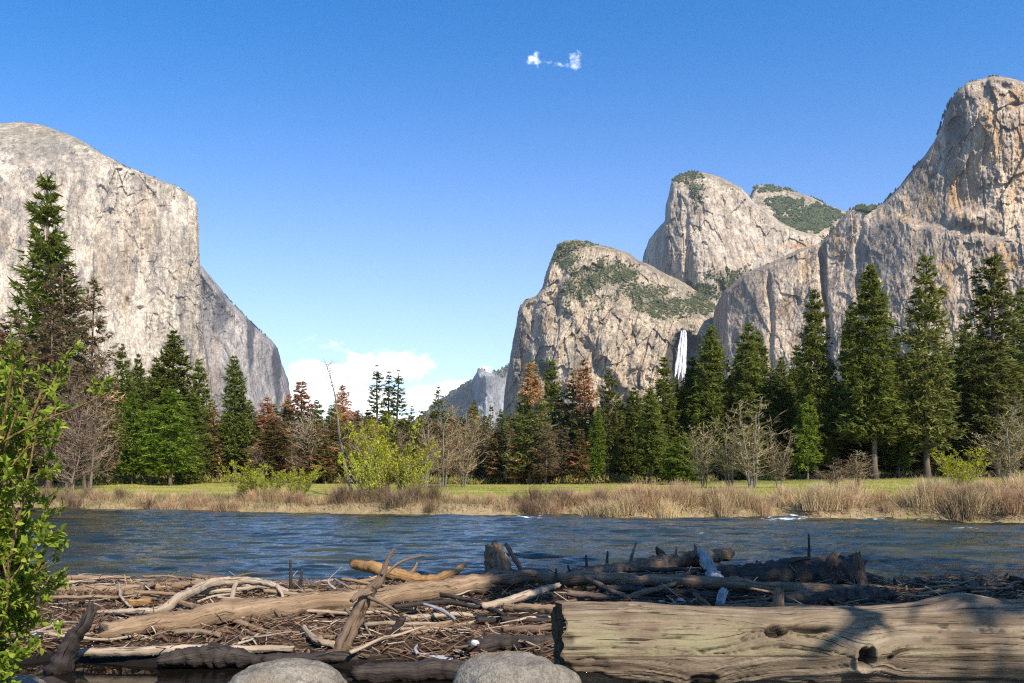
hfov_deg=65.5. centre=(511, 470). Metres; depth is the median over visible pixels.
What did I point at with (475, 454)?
withered pine
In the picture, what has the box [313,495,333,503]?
brush clump
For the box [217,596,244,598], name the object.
loose stick
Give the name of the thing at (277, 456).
bare tree
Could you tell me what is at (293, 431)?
bare tree
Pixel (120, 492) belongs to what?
brush clump
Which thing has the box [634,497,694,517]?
brush clump
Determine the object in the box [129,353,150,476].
fir tree
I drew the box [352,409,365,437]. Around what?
withered pine
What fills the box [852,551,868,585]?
leaning post
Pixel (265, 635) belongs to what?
loose stick
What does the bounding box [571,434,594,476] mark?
pine tree
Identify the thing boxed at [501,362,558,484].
dying pine
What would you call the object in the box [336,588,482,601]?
weathered pole
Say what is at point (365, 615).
loose stick
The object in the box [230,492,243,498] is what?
brush clump
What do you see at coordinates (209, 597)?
loose stick
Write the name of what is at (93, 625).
weathered pole
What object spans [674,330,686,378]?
waterfall
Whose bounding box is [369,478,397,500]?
brush clump
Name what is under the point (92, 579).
loose stick
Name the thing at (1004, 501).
brush clump
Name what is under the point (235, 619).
loose stick
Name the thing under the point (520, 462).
withered pine
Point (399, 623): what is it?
dark stub
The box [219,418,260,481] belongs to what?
bare tree
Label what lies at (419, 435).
fir tree
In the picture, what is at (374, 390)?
thin fir
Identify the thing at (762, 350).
fir tree
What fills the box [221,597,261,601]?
weathered pole
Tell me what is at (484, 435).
fir tree
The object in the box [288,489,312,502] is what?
brush clump
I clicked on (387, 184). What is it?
sky
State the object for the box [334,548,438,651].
forked branch
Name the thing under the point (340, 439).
bare tree
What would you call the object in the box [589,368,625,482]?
pine tree
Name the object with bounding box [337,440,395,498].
willow shrub
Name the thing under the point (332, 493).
brush clump
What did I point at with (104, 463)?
withered pine
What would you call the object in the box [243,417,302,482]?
yellowing pine
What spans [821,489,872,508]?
brush clump
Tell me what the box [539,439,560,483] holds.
yellowing pine
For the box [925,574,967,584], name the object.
loose stick
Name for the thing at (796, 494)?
brush clump
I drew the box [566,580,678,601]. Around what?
brown stick
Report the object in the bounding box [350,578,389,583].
weathered pole
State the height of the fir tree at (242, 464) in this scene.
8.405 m
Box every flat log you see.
[35,597,95,603]
[50,579,260,594]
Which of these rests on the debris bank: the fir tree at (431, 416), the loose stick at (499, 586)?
the loose stick at (499, 586)
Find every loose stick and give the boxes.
[6,630,67,643]
[34,621,78,630]
[46,602,78,604]
[48,632,153,640]
[68,575,122,583]
[69,579,140,582]
[196,592,240,602]
[216,618,258,623]
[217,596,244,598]
[229,586,279,596]
[230,572,276,577]
[232,632,270,644]
[242,631,293,639]
[307,609,402,616]
[327,579,338,590]
[334,578,357,589]
[338,615,377,620]
[344,608,370,634]
[348,626,425,654]
[389,627,478,631]
[424,605,460,609]
[453,644,479,648]
[454,616,499,626]
[456,590,477,594]
[458,626,482,637]
[488,581,533,587]
[500,616,550,623]
[518,640,540,648]
[520,592,566,601]
[555,591,607,601]
[693,592,710,605]
[725,592,822,603]
[748,587,773,593]
[828,598,854,605]
[852,601,902,606]
[866,573,885,578]
[869,584,991,593]
[895,593,932,596]
[907,581,965,592]
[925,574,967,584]
[929,581,985,585]
[963,580,1022,589]
[970,590,994,592]
[986,583,1010,587]
[994,580,1019,584]
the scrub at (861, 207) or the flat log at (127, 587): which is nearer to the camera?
the flat log at (127, 587)
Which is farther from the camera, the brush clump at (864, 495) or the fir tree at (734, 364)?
the fir tree at (734, 364)
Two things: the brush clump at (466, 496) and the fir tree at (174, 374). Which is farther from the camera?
the fir tree at (174, 374)
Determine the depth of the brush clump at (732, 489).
39.46 m
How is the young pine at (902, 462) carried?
on the ground at (926, 514)
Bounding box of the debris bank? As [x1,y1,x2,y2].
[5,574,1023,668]
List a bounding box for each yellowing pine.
[202,404,228,479]
[215,419,237,477]
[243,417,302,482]
[245,431,279,476]
[272,429,299,482]
[295,420,325,482]
[307,435,337,483]
[313,418,361,479]
[348,419,392,473]
[368,427,399,476]
[436,418,472,475]
[462,405,480,478]
[472,448,486,478]
[482,432,509,481]
[504,413,518,441]
[504,438,523,483]
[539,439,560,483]
[567,429,593,483]
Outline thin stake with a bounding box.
[807,534,810,560]
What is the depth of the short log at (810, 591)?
12.14 m
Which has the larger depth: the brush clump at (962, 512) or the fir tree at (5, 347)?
the fir tree at (5, 347)
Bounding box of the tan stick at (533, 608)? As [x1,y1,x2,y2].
[501,603,555,613]
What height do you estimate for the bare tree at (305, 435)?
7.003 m
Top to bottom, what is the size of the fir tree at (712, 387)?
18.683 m
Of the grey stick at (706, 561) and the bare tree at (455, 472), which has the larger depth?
the bare tree at (455, 472)
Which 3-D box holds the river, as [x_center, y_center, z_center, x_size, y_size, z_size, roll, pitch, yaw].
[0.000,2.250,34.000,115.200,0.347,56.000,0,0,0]
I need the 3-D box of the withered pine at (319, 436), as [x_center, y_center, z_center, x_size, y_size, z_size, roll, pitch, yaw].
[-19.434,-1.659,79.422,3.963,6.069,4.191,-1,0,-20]
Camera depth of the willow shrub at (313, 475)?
45.77 m
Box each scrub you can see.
[224,293,267,336]
[413,363,508,427]
[523,240,716,379]
[670,170,751,298]
[752,183,846,238]
[818,75,1014,243]
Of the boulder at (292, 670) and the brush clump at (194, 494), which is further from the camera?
the brush clump at (194, 494)
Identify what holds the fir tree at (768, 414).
on the ground at (926, 514)
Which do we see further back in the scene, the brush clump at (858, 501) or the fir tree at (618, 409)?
the fir tree at (618, 409)
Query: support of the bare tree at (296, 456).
on the ground at (926, 514)
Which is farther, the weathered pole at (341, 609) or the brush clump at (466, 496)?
the brush clump at (466, 496)
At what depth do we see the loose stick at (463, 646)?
9.07 m
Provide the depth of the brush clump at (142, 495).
46.90 m
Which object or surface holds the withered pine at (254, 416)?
on the ground at (926, 514)
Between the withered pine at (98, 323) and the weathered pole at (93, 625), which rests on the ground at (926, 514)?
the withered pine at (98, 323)
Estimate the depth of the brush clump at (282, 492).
44.90 m
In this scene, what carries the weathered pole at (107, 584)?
on the debris bank
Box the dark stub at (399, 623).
[384,615,405,641]
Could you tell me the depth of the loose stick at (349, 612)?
10.59 m
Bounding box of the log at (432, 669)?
[351,657,464,681]
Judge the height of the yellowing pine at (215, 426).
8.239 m
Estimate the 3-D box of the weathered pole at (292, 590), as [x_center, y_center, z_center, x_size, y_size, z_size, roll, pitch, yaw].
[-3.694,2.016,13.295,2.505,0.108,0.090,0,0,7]
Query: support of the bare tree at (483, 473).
on the ground at (926, 514)
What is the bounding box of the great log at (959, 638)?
[550,593,1023,682]
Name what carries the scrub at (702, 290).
on the mountain at (730, 225)
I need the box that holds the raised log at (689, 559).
[567,542,734,572]
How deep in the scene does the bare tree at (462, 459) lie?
65.74 m
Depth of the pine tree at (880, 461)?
88.05 m
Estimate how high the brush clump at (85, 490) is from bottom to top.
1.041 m
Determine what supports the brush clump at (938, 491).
on the ground at (926, 514)
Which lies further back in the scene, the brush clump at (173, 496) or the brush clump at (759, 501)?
the brush clump at (173, 496)
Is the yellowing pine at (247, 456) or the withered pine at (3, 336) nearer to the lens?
the withered pine at (3, 336)
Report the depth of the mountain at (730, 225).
2378.14 m
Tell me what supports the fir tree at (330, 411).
on the ground at (926, 514)
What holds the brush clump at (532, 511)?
on the ground at (926, 514)
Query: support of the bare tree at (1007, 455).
on the ground at (926, 514)
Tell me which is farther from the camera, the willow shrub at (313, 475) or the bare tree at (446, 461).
the bare tree at (446, 461)
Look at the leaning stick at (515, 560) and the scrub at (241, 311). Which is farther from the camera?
the scrub at (241, 311)
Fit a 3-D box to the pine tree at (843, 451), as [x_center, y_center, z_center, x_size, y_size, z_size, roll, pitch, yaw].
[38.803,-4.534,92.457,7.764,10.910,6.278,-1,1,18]
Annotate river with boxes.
[0,507,1023,682]
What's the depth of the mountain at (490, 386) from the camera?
5943.78 m
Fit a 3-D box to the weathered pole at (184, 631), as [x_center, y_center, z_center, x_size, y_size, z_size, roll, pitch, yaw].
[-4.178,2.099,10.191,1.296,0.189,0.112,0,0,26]
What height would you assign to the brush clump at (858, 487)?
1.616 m
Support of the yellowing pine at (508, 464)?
on the ground at (926, 514)
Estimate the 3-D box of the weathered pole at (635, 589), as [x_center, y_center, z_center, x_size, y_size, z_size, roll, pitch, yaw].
[2.424,1.864,12.322,2.176,0.126,0.137,0,0,8]
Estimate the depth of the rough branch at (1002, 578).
13.43 m
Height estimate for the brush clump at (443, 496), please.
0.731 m
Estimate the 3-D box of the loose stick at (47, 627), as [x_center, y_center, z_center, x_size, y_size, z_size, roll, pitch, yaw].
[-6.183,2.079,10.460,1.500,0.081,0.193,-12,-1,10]
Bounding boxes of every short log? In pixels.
[125,597,153,607]
[795,590,817,592]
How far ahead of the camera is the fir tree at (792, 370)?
97.78 m
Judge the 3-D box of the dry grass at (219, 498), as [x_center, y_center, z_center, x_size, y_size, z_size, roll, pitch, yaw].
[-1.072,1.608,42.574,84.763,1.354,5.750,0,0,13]
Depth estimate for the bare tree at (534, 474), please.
78.86 m
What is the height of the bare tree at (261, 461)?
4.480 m
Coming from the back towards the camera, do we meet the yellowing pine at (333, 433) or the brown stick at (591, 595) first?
the yellowing pine at (333, 433)
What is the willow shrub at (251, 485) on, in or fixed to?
on the ground at (926, 514)
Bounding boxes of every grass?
[3,476,1021,511]
[14,490,1023,521]
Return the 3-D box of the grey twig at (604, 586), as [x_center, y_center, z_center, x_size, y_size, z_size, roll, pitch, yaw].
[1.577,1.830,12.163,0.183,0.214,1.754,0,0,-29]
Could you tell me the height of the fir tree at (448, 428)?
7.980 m
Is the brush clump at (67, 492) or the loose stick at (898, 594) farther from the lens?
the brush clump at (67, 492)
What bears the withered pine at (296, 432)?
on the ground at (926, 514)
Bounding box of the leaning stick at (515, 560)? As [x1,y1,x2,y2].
[504,542,523,569]
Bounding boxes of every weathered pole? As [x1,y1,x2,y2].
[25,624,98,637]
[42,575,130,582]
[49,595,157,598]
[82,583,130,585]
[123,590,176,595]
[125,579,193,582]
[142,575,197,578]
[156,628,222,637]
[178,600,272,632]
[191,573,276,582]
[194,578,268,588]
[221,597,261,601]
[238,589,351,592]
[240,627,379,637]
[262,589,420,606]
[316,607,418,615]
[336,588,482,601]
[340,577,389,586]
[349,585,390,588]
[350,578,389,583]
[403,611,490,619]
[467,609,505,613]
[476,616,550,622]
[585,583,651,590]
[593,596,697,604]
[598,586,740,595]
[612,571,675,574]
[628,567,699,572]
[658,568,703,584]
[698,593,855,604]
[723,603,846,606]
[915,586,975,594]
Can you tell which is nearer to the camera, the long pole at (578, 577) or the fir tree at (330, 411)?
the long pole at (578, 577)
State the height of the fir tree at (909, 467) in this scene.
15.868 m
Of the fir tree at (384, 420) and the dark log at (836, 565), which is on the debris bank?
the dark log at (836, 565)
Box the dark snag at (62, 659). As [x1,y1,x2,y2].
[42,600,97,673]
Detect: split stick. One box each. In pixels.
[959,573,989,596]
[1007,575,1023,584]
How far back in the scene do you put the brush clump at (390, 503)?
42.22 m
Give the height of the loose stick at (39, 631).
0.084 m
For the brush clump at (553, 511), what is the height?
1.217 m
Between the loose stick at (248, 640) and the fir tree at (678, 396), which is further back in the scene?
the fir tree at (678, 396)
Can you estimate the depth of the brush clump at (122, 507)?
46.02 m
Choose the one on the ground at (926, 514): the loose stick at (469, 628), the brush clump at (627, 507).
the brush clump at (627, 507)
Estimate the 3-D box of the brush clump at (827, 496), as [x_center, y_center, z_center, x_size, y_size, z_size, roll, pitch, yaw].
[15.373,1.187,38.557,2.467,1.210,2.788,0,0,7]
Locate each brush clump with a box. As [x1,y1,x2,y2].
[33,484,61,502]
[43,492,109,508]
[51,484,81,498]
[73,483,103,497]
[84,488,107,498]
[100,491,117,499]
[103,487,133,498]
[109,504,134,509]
[126,489,156,502]
[126,497,143,505]
[140,497,157,508]
[147,498,178,509]
[150,503,164,509]
[165,493,180,500]
[177,497,197,508]
[179,488,205,501]
[195,494,217,504]
[198,501,227,510]
[213,500,228,510]
[217,495,246,511]
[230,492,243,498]
[238,489,261,500]
[249,488,263,497]
[257,486,279,501]
[263,487,296,501]
[277,492,295,502]
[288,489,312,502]
[299,480,381,503]
[303,495,317,504]
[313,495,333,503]
[321,485,339,500]
[341,483,376,503]
[365,485,443,506]
[365,489,388,502]
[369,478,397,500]
[372,488,417,507]
[373,481,430,502]
[399,483,456,502]
[412,481,462,501]
[412,498,454,512]
[440,489,457,500]
[455,492,481,502]
[469,495,481,502]
[476,491,504,504]
[492,496,513,509]
[496,484,548,504]
[500,495,517,503]
[503,488,523,502]
[506,496,539,512]
[513,499,541,513]
[526,495,565,513]
[536,489,567,503]
[536,497,567,514]
[540,484,581,506]
[542,492,565,509]
[543,492,582,505]
[558,490,585,505]
[559,498,617,516]
[565,491,588,505]
[572,491,606,504]
[581,488,622,505]
[582,496,639,517]
[584,480,618,501]
[587,499,621,516]
[602,491,651,514]
[604,483,653,501]
[608,478,660,504]
[613,483,635,500]
[619,483,683,508]
[632,494,660,510]
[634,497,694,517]
[640,483,703,508]
[656,477,700,507]
[656,480,705,498]
[665,482,703,507]
[670,482,711,494]
[670,490,712,507]
[691,487,738,504]
[691,487,746,516]
[702,477,750,507]
[711,500,738,512]
[716,481,756,506]
[728,485,765,496]
[730,490,772,504]
[732,484,778,507]
[746,494,773,509]
[748,498,778,516]
[758,484,806,504]
[764,492,784,505]
[771,477,860,511]
[778,485,805,500]
[793,478,837,495]
[814,480,872,510]
[816,486,843,507]
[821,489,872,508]
[822,477,895,503]
[837,487,867,504]
[852,488,882,503]
[854,494,866,505]
[869,489,893,503]
[873,500,905,511]
[881,472,969,509]
[881,472,971,509]
[884,493,901,503]
[887,489,906,502]
[900,489,959,507]
[906,476,990,495]
[913,479,1014,508]
[923,479,1020,521]
[929,476,1015,509]
[951,487,1007,513]
[960,482,1018,500]
[962,472,1011,493]
[974,476,1006,493]
[982,486,1023,513]
[986,484,1010,508]
[988,471,1022,490]
[990,465,1023,494]
[995,487,1023,509]
[998,487,1023,510]
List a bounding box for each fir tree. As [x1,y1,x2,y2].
[0,331,12,382]
[2,172,114,484]
[107,343,139,482]
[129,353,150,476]
[135,356,167,476]
[140,375,167,442]
[141,329,204,453]
[171,393,219,472]
[172,417,210,483]
[190,358,219,474]
[213,354,259,481]
[230,410,251,475]
[244,399,256,435]
[262,403,281,435]
[281,400,298,442]
[308,400,327,434]
[325,401,345,426]
[357,409,374,440]
[380,411,401,468]
[408,410,429,466]
[418,410,441,476]
[439,411,463,471]
[459,416,464,443]
[469,399,479,450]
[477,415,491,480]
[490,409,509,477]
[509,410,527,447]
[537,359,569,477]
[604,398,632,476]
[605,410,643,482]
[621,387,647,475]
[630,388,670,482]
[637,441,654,481]
[651,357,687,480]
[652,417,679,480]
[667,381,691,480]
[675,356,708,480]
[681,325,735,480]
[700,406,731,479]
[715,383,738,403]
[718,348,746,478]
[724,322,781,479]
[738,383,782,479]
[746,331,776,445]
[766,383,806,478]
[769,356,796,460]
[785,344,811,476]
[792,288,849,478]
[809,383,837,473]
[824,363,893,476]
[829,304,868,476]
[830,263,917,478]
[868,364,911,471]
[877,353,902,471]
[881,347,922,474]
[889,350,928,469]
[907,365,940,475]
[913,379,961,474]
[934,347,960,475]
[949,317,973,455]
[957,349,993,472]
[960,332,1005,475]
[999,287,1023,471]
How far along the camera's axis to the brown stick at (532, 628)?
10.02 m
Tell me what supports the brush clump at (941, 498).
on the ground at (926, 514)
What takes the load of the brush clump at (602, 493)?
on the ground at (926, 514)
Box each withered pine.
[0,314,60,486]
[21,308,94,488]
[30,263,108,486]
[66,277,125,485]
[94,371,126,484]
[194,429,229,480]
[238,415,281,465]
[248,411,260,456]
[272,417,298,481]
[274,406,282,424]
[287,419,309,474]
[295,428,325,477]
[298,424,337,482]
[314,427,342,482]
[320,418,333,441]
[330,423,360,477]
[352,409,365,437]
[401,415,417,464]
[412,417,445,482]
[447,430,469,476]
[465,426,499,479]
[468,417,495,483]
[482,424,511,482]
[503,428,517,461]
[515,434,538,483]
[530,421,560,484]
[547,425,576,483]
[565,436,573,476]
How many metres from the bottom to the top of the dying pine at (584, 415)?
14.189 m
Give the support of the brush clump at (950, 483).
on the ground at (926, 514)
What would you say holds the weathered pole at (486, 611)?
on the debris bank
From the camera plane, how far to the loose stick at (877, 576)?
13.38 m
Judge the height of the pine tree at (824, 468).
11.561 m
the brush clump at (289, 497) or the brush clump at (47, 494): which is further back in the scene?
the brush clump at (47, 494)
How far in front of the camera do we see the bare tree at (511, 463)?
79.58 m
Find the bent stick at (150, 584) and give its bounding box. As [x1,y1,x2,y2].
[131,581,155,595]
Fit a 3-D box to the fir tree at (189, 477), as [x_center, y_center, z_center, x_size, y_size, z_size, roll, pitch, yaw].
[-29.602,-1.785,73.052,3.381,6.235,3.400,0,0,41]
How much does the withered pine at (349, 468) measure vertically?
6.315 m
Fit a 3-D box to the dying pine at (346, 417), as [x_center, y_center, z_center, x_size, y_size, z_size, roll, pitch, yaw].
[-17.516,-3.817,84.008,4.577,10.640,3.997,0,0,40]
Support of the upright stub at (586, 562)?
on the debris bank
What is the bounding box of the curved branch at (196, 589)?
[96,576,289,614]
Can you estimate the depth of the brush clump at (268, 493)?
44.88 m
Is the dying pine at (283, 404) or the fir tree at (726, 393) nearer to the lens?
the dying pine at (283, 404)
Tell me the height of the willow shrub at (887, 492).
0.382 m
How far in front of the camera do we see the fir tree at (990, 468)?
107.14 m
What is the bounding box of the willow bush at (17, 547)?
[0,322,113,682]
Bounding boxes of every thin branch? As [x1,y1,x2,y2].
[117,581,132,607]
[199,586,256,594]
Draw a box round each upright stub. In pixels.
[289,560,292,591]
[297,569,302,589]
[554,568,557,591]
[585,555,587,567]
[605,551,608,563]
[893,577,897,585]
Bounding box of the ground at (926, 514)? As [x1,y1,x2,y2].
[4,468,1023,682]
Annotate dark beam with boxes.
[464,634,553,653]
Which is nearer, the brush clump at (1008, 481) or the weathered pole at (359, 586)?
the weathered pole at (359, 586)
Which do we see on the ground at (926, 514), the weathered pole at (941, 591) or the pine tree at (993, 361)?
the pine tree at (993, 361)
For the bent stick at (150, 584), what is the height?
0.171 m
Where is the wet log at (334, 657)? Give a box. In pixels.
[258,651,383,663]
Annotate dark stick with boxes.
[392,599,481,609]
[439,593,505,616]
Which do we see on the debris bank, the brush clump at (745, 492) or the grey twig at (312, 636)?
the grey twig at (312, 636)
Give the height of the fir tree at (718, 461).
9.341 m
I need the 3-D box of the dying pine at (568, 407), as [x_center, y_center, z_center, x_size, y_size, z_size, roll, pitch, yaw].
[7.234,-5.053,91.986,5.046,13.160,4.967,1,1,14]
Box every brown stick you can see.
[407,619,453,634]
[500,623,551,632]
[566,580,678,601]
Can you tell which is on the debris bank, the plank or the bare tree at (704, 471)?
the plank
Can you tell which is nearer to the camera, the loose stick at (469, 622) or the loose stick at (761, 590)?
the loose stick at (469, 622)
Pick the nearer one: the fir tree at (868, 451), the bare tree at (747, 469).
the bare tree at (747, 469)
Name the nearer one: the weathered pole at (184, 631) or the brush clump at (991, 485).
the weathered pole at (184, 631)
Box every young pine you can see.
[94,410,130,483]
[112,392,148,483]
[135,400,174,484]
[139,388,203,485]
[583,411,607,483]
[657,446,685,483]
[663,435,701,484]
[786,394,824,479]
[879,396,917,477]
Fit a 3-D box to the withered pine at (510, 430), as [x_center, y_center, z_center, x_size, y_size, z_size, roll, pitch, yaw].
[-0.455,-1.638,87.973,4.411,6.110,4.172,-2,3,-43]
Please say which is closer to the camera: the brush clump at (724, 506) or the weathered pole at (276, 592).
the weathered pole at (276, 592)
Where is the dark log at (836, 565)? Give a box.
[703,550,877,583]
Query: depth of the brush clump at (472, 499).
42.51 m
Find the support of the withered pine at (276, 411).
on the ground at (926, 514)
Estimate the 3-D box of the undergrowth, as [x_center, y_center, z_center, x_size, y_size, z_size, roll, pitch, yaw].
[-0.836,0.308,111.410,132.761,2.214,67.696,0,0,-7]
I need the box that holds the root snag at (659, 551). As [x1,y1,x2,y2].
[655,546,675,574]
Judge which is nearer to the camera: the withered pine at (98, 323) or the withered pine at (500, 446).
the withered pine at (98, 323)
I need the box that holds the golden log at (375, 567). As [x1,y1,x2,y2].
[349,559,466,582]
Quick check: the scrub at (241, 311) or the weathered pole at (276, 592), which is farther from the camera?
the scrub at (241, 311)
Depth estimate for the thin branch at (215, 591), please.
12.79 m
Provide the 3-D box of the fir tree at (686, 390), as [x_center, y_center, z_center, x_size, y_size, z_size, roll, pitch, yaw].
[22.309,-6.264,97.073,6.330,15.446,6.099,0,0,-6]
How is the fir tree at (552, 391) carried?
on the ground at (926, 514)
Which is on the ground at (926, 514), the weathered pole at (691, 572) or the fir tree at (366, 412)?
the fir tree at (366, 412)
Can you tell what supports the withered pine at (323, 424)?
on the ground at (926, 514)
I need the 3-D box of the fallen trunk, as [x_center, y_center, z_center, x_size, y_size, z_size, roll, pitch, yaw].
[-2.492,1.926,11.820,6.586,0.505,0.613,0,0,-35]
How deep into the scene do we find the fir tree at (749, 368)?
91.47 m
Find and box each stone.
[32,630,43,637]
[470,640,479,646]
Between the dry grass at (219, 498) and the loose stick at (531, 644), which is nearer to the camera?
the loose stick at (531, 644)
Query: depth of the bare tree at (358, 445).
77.50 m
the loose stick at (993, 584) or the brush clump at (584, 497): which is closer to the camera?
the loose stick at (993, 584)
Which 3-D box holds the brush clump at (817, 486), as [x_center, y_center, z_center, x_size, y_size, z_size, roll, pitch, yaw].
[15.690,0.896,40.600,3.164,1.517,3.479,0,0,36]
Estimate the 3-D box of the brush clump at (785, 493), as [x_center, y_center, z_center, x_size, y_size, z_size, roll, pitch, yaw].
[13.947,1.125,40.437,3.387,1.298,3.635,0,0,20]
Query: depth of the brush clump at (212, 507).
44.35 m
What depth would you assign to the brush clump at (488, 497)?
42.17 m
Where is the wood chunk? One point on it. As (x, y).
(212, 655)
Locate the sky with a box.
[0,0,1023,429]
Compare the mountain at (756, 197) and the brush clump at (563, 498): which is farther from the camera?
the mountain at (756, 197)
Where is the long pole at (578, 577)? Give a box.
[450,569,872,592]
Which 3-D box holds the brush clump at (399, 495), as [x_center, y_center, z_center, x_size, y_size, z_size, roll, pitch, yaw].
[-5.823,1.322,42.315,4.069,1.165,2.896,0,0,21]
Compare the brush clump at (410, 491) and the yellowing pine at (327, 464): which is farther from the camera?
the yellowing pine at (327, 464)
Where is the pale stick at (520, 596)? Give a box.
[479,582,560,610]
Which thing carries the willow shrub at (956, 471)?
on the ground at (926, 514)
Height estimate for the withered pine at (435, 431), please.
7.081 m
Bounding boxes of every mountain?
[0,121,212,412]
[200,265,290,420]
[412,368,507,432]
[501,239,714,432]
[642,171,823,304]
[709,75,1023,393]
[749,185,845,237]
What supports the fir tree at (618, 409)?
on the ground at (926, 514)
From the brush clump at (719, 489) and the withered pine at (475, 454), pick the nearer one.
the brush clump at (719, 489)
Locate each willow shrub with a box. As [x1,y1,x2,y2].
[215,459,267,497]
[249,467,295,494]
[266,462,326,496]
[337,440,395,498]
[338,411,436,495]
[380,446,440,492]
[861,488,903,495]
[928,446,998,487]
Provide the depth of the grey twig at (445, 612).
11.12 m
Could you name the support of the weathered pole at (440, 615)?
on the debris bank
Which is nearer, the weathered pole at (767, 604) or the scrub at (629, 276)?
the weathered pole at (767, 604)
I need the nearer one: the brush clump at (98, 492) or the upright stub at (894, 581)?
the upright stub at (894, 581)
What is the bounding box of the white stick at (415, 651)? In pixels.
[411,644,454,659]
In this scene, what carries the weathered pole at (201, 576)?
on the debris bank
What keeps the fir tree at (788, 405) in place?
on the ground at (926, 514)
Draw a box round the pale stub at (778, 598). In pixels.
[772,585,784,606]
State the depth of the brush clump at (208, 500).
45.32 m
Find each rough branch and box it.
[691,562,742,567]
[884,570,953,586]
[959,573,1022,586]
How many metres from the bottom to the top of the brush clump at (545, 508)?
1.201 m
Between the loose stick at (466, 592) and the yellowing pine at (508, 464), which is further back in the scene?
the yellowing pine at (508, 464)
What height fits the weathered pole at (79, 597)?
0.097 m
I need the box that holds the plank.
[76,644,294,657]
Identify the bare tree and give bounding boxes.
[23,395,109,489]
[42,341,129,488]
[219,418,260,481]
[247,439,274,482]
[250,428,296,478]
[276,415,301,459]
[280,444,310,482]
[282,412,339,482]
[320,351,356,497]
[344,418,392,482]
[350,447,376,482]
[388,427,409,481]
[408,441,426,473]
[409,410,448,487]
[412,399,470,487]
[446,444,467,477]
[448,405,488,486]
[450,434,469,483]
[465,419,508,483]
[500,428,515,478]
[500,441,523,483]
[527,455,538,484]
[531,425,573,475]
[680,416,724,486]
[696,413,748,486]
[718,395,791,487]
[761,427,799,487]
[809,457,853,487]
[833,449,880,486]
[957,391,1023,483]
[998,405,1023,465]
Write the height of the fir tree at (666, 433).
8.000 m
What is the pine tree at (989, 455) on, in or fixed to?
on the ground at (926, 514)
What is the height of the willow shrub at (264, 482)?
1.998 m
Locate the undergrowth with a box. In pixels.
[16,466,1023,484]
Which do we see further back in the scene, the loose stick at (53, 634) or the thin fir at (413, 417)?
the thin fir at (413, 417)
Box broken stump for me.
[483,540,510,573]
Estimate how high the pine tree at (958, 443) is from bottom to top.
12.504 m
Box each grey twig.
[302,624,335,646]
[361,621,437,626]
[422,603,456,620]
[584,577,654,602]
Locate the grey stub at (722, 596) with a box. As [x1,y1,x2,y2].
[715,587,728,605]
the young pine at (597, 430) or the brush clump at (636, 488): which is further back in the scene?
the young pine at (597, 430)
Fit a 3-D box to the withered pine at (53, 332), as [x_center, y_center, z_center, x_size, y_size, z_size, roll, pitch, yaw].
[-32.845,-5.070,56.749,5.818,13.083,6.573,0,0,-28]
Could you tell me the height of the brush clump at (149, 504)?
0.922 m
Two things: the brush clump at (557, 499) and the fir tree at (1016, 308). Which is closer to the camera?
the brush clump at (557, 499)
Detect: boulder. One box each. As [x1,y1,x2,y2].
[8,675,45,682]
[228,658,346,682]
[453,651,581,682]
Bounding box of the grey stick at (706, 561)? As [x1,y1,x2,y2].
[697,549,723,576]
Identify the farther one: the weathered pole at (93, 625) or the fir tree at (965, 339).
the fir tree at (965, 339)
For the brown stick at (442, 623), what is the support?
on the debris bank
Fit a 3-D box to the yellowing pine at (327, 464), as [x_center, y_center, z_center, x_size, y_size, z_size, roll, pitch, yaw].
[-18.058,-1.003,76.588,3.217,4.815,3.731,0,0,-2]
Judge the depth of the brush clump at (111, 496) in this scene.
47.65 m
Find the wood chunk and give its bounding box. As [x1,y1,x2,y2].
[155,642,265,668]
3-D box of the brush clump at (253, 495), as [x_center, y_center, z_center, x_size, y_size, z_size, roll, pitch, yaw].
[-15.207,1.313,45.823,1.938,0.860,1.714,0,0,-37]
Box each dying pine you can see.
[248,397,281,462]
[281,381,319,474]
[281,394,294,423]
[331,385,358,482]
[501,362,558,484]
[555,370,583,476]
[568,357,605,481]
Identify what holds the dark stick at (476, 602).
on the debris bank
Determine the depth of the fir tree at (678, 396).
97.42 m
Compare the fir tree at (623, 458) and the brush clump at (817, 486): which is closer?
the brush clump at (817, 486)
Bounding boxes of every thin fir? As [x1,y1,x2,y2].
[363,365,396,436]
[378,371,399,443]
[386,369,413,481]
[407,406,417,438]
[429,386,448,462]
[488,401,494,435]
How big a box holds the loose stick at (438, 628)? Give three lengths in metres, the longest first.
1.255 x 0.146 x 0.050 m
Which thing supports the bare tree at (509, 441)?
on the ground at (926, 514)
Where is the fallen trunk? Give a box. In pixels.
[96,570,516,638]
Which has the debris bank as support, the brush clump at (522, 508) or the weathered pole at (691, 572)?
the weathered pole at (691, 572)
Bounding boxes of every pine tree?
[1,379,38,485]
[67,362,109,414]
[118,371,146,476]
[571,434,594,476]
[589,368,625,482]
[637,416,667,481]
[820,386,880,476]
[821,398,834,474]
[877,391,921,476]
[886,252,967,477]
[928,345,972,471]
[939,366,1001,471]
[956,252,1023,477]
[975,372,1019,467]
[992,344,1023,460]
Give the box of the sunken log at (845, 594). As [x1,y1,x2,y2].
[784,585,898,605]

